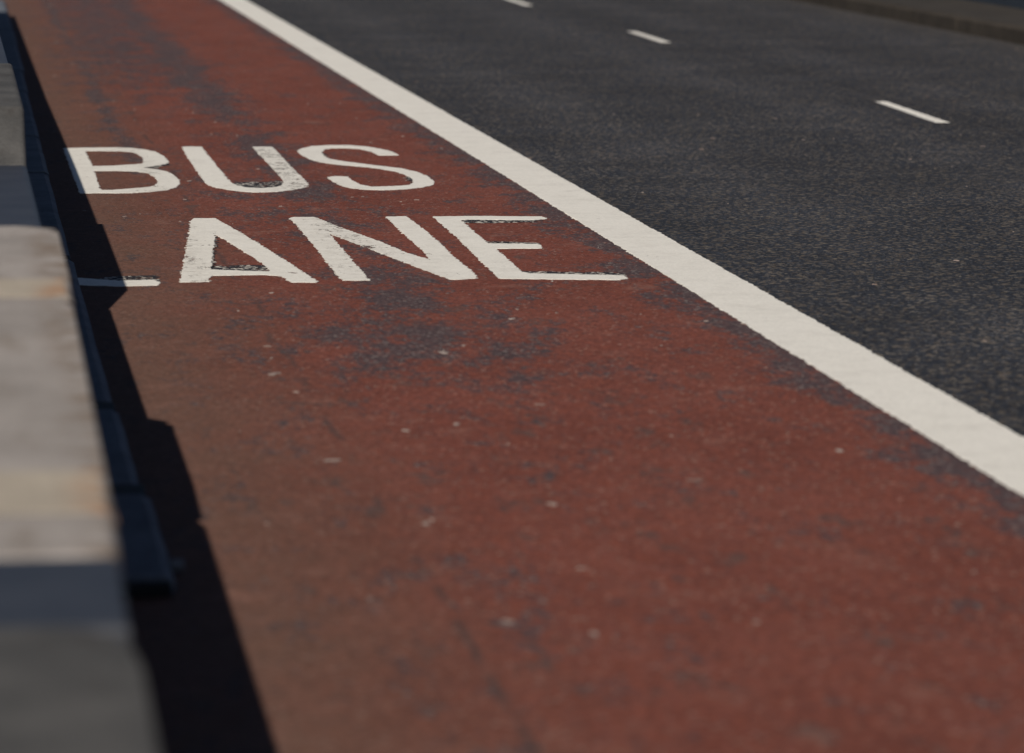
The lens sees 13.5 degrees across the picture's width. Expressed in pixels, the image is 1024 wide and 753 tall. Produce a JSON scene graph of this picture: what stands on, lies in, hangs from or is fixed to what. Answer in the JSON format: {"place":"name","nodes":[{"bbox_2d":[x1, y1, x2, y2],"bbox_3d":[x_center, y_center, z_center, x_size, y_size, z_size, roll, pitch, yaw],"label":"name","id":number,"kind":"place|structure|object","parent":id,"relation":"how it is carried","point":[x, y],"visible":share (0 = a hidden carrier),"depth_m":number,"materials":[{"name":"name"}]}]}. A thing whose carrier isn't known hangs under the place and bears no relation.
{"place":"outdoors","nodes":[
{"label":"outdoors","id":0,"kind":"place"},
{"bbox_2d":[247,0,1023,436],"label":"road","id":1,"kind":"structure","parent":0,"point":[831,194],"depth_m":24.58,"materials":[{"name":"grey asphalt"}]},
{"bbox_2d":[4,0,1023,752],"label":"bus lane","id":2,"kind":"structure","parent":1,"relation":"on","point":[268,626],"depth_m":11.32,"materials":[{"name":"red asphalt"}]},
{"bbox_2d":[0,0,12,29],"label":"base plate","id":3,"kind":"object","parent":2,"relation":"on","point":[5,22],"visible":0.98,"depth_m":39.27,"materials":[{"name":"black rubber"}]},
{"bbox_2d":[0,29,17,47],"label":"base plate","id":4,"kind":"object","parent":2,"relation":"on","point":[7,35],"visible":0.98,"depth_m":35.55,"materials":[{"name":"grey metal"}]},
{"bbox_2d":[2,43,23,74],"bbox_3d":[-4.072,-2.378,32.391,0.788,0.037,4.029,-1,7,-7],"label":"base plate","id":5,"kind":"object","parent":2,"relation":"on","point":[12,54],"visible":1,"depth_m":32.34,"materials":[{"name":"grey metal"}]},
{"bbox_2d":[13,70,27,93],"bbox_3d":[-3.666,-1.977,29.175,0.774,0.037,2.488,-1,7,-7],"label":"base plate","id":6,"kind":"object","parent":2,"relation":"on","point":[20,81],"visible":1,"depth_m":29.13,"materials":[{"name":"grey metal"}]},
{"bbox_2d":[19,91,38,138],"bbox_3d":[-3.243,-1.563,25.846,0.767,0.037,4.260,-1,7,-7],"label":"base plate","id":7,"kind":"object","parent":2,"relation":"on","point":[30,127],"visible":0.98,"depth_m":25.29,"materials":[{"name":"grey metal"}]},
{"bbox_2d":[0,37,26,167],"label":"barrier block","id":8,"kind":"structure","parent":7,"relation":"on","point":[12,138],"depth_m":14.83,"materials":[{"name":"grey concrete"}]},
{"bbox_2d":[25,136,48,176],"bbox_3d":[-2.809,-1.140,22.451,0.764,0.037,2.604,-1,7,-7],"label":"base plate","id":9,"kind":"object","parent":2,"relation":"on","point":[35,160],"visible":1,"depth_m":22.20,"materials":[{"name":"grey metal"}]},
{"bbox_2d":[28,172,69,255],"bbox_3d":[-2.376,-0.716,19.050,0.760,0.037,4.271,-1,7,-7],"label":"base plate","id":10,"kind":"object","parent":2,"relation":"on","point":[45,202],"visible":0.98,"depth_m":19.30,"materials":[{"name":"black rubber"}]},
{"bbox_2d":[0,557,157,752],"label":"barrier block","id":11,"kind":"object","parent":2,"relation":"on","point":[72,679],"depth_m":5.43,"materials":[{"name":"grey concrete"}]},
{"bbox_2d":[64,255,111,401],"bbox_3d":[-1.821,-0.180,14.747,0.766,0.037,4.459,-1,7,-7],"label":"base plate","id":12,"kind":"object","parent":2,"relation":"on","point":[97,384],"visible":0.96,"depth_m":13.93,"materials":[{"name":"black rubber"}]},
{"bbox_2d":[91,402,138,484],"bbox_3d":[-1.430,0.194,11.739,0.777,0.037,1.618,-1,7,-7],"label":"base plate","id":13,"kind":"object","parent":2,"relation":"on","point":[119,467],"visible":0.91,"depth_m":11.65,"materials":[{"name":"black rubber"}]},
{"bbox_2d":[0,165,120,575],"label":"barrier block","id":14,"kind":"structure","parent":13,"relation":"on","point":[55,500],"depth_m":7.84,"materials":[{"name":"concrete"}]},
{"bbox_2d":[78,275,160,286],"bbox_3d":[-1.727,-0.510,17.566,0.506,0.002,2.865,-1,7,-7],"label":"road letter","id":15,"kind":"object","parent":2,"relation":"on","point":[116,281],"visible":0.2,"depth_m":16.34,"materials":[{"name":"white paint"}]},
{"bbox_2d":[63,147,179,193],"bbox_3d":[-1.975,-1.050,21.900,0.527,0.002,3.045,-1,7,-7],"label":"road letter","id":16,"kind":"object","parent":2,"relation":"on","point":[84,175],"visible":1,"depth_m":21.84,"materials":[{"name":"white paint"}]},
{"bbox_2d":[108,484,183,596],"bbox_3d":[-1.211,0.383,10.221,0.826,0.037,1.448,-1,7,-7],"label":"base plate","id":17,"kind":"object","parent":2,"relation":"on","point":[147,568],"visible":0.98,"depth_m":9.98,"materials":[{"name":"black rubber"}]},
{"bbox_2d":[182,146,308,192],"bbox_3d":[-1.359,-1.059,21.969,0.511,0.002,3.099,-1,7,-7],"label":"road letter","id":18,"kind":"object","parent":2,"relation":"on","point":[211,173],"visible":1,"depth_m":21.51,"materials":[{"name":"white paint"}]},
{"bbox_2d":[179,218,318,282],"bbox_3d":[-1.163,-0.523,17.669,0.525,0.002,2.824,-1,7,-7],"label":"road letter","id":19,"kind":"object","parent":2,"relation":"on","point":[205,231],"visible":1,"depth_m":17.27,"materials":[{"name":"white paint"}]},
{"bbox_2d":[297,145,434,189],"bbox_3d":[-0.758,-1.072,22.076,0.516,0.002,3.044,-1,7,-7],"label":"road letter","id":20,"kind":"object","parent":2,"relation":"on","point":[317,154],"visible":1,"depth_m":21.90,"materials":[{"name":"white paint"}]},
{"bbox_2d":[289,216,476,280],"bbox_3d":[-0.551,-0.536,17.767,0.548,0.002,2.793,-1,7,-7],"label":"road letter","id":21,"kind":"object","parent":2,"relation":"on","point":[447,263],"visible":1,"depth_m":17.60,"materials":[{"name":"white paint"}]},
{"bbox_2d":[433,216,627,279],"bbox_3d":[0.050,-0.537,17.776,0.535,0.002,2.836,-1,7,-7],"label":"road letter","id":22,"kind":"object","parent":2,"relation":"on","point":[493,259],"visible":1,"depth_m":17.64,"materials":[{"name":"white paint"}]},
{"bbox_2d":[510,0,530,4],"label":"lane marking","id":23,"kind":"object","parent":1,"relation":"on","point":[520,2],"visible":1,"depth_m":43.98,"materials":[{"name":"white paint"}]},
{"bbox_2d":[50,5,1013,635],"bbox_3d":[1.096,-1.645,26.692,7.868,0.006,34.937,-1,7,-7],"label":"grit","id":24,"kind":"object","parent":1,"relation":"on","point":[458,423],"visible":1,"depth_m":12.25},
{"bbox_2d":[221,0,1023,494],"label":"edge line","id":25,"kind":"object","parent":1,"relation":"on","point":[981,442],"visible":1,"depth_m":15.80,"materials":[{"name":"white paint"}]},
{"bbox_2d":[627,31,667,41],"bbox_3d":[1.145,-2.860,36.468,0.089,0.002,2.029,-1,7,-6],"label":"lane marking","id":26,"kind":"object","parent":1,"relation":"on","point":[647,36],"visible":1,"depth_m":36.48,"materials":[{"name":"white paint"}]},
{"bbox_2d":[875,101,949,122],"bbox_3d":[2.438,-1.623,26.528,0.089,0.002,2.090,-1,7,-5],"label":"lane marking","id":27,"kind":"object","parent":1,"relation":"on","point":[917,114],"visible":1,"depth_m":26.42,"materials":[{"name":"white paint"}]},
{"bbox_2d":[876,0,1023,25],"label":"pavement","id":28,"kind":"structure","parent":0,"point":[995,13],"depth_m":39.54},
{"bbox_2d":[969,0,1023,8],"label":"parapet","id":29,"kind":"structure","parent":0,"point":[1019,4],"depth_m":39.94,"materials":[{"name":"blue paint"}]},
{"label":"ground","id":30,"kind":"structure","parent":0,"visible":0},
{"bbox_2d":[795,0,1023,44],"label":"kerb","id":31,"kind":"structure","parent":30,"relation":"on","point":[1006,32],"depth_m":38.30,"materials":[{"name":"grey concrete"}]}
]}

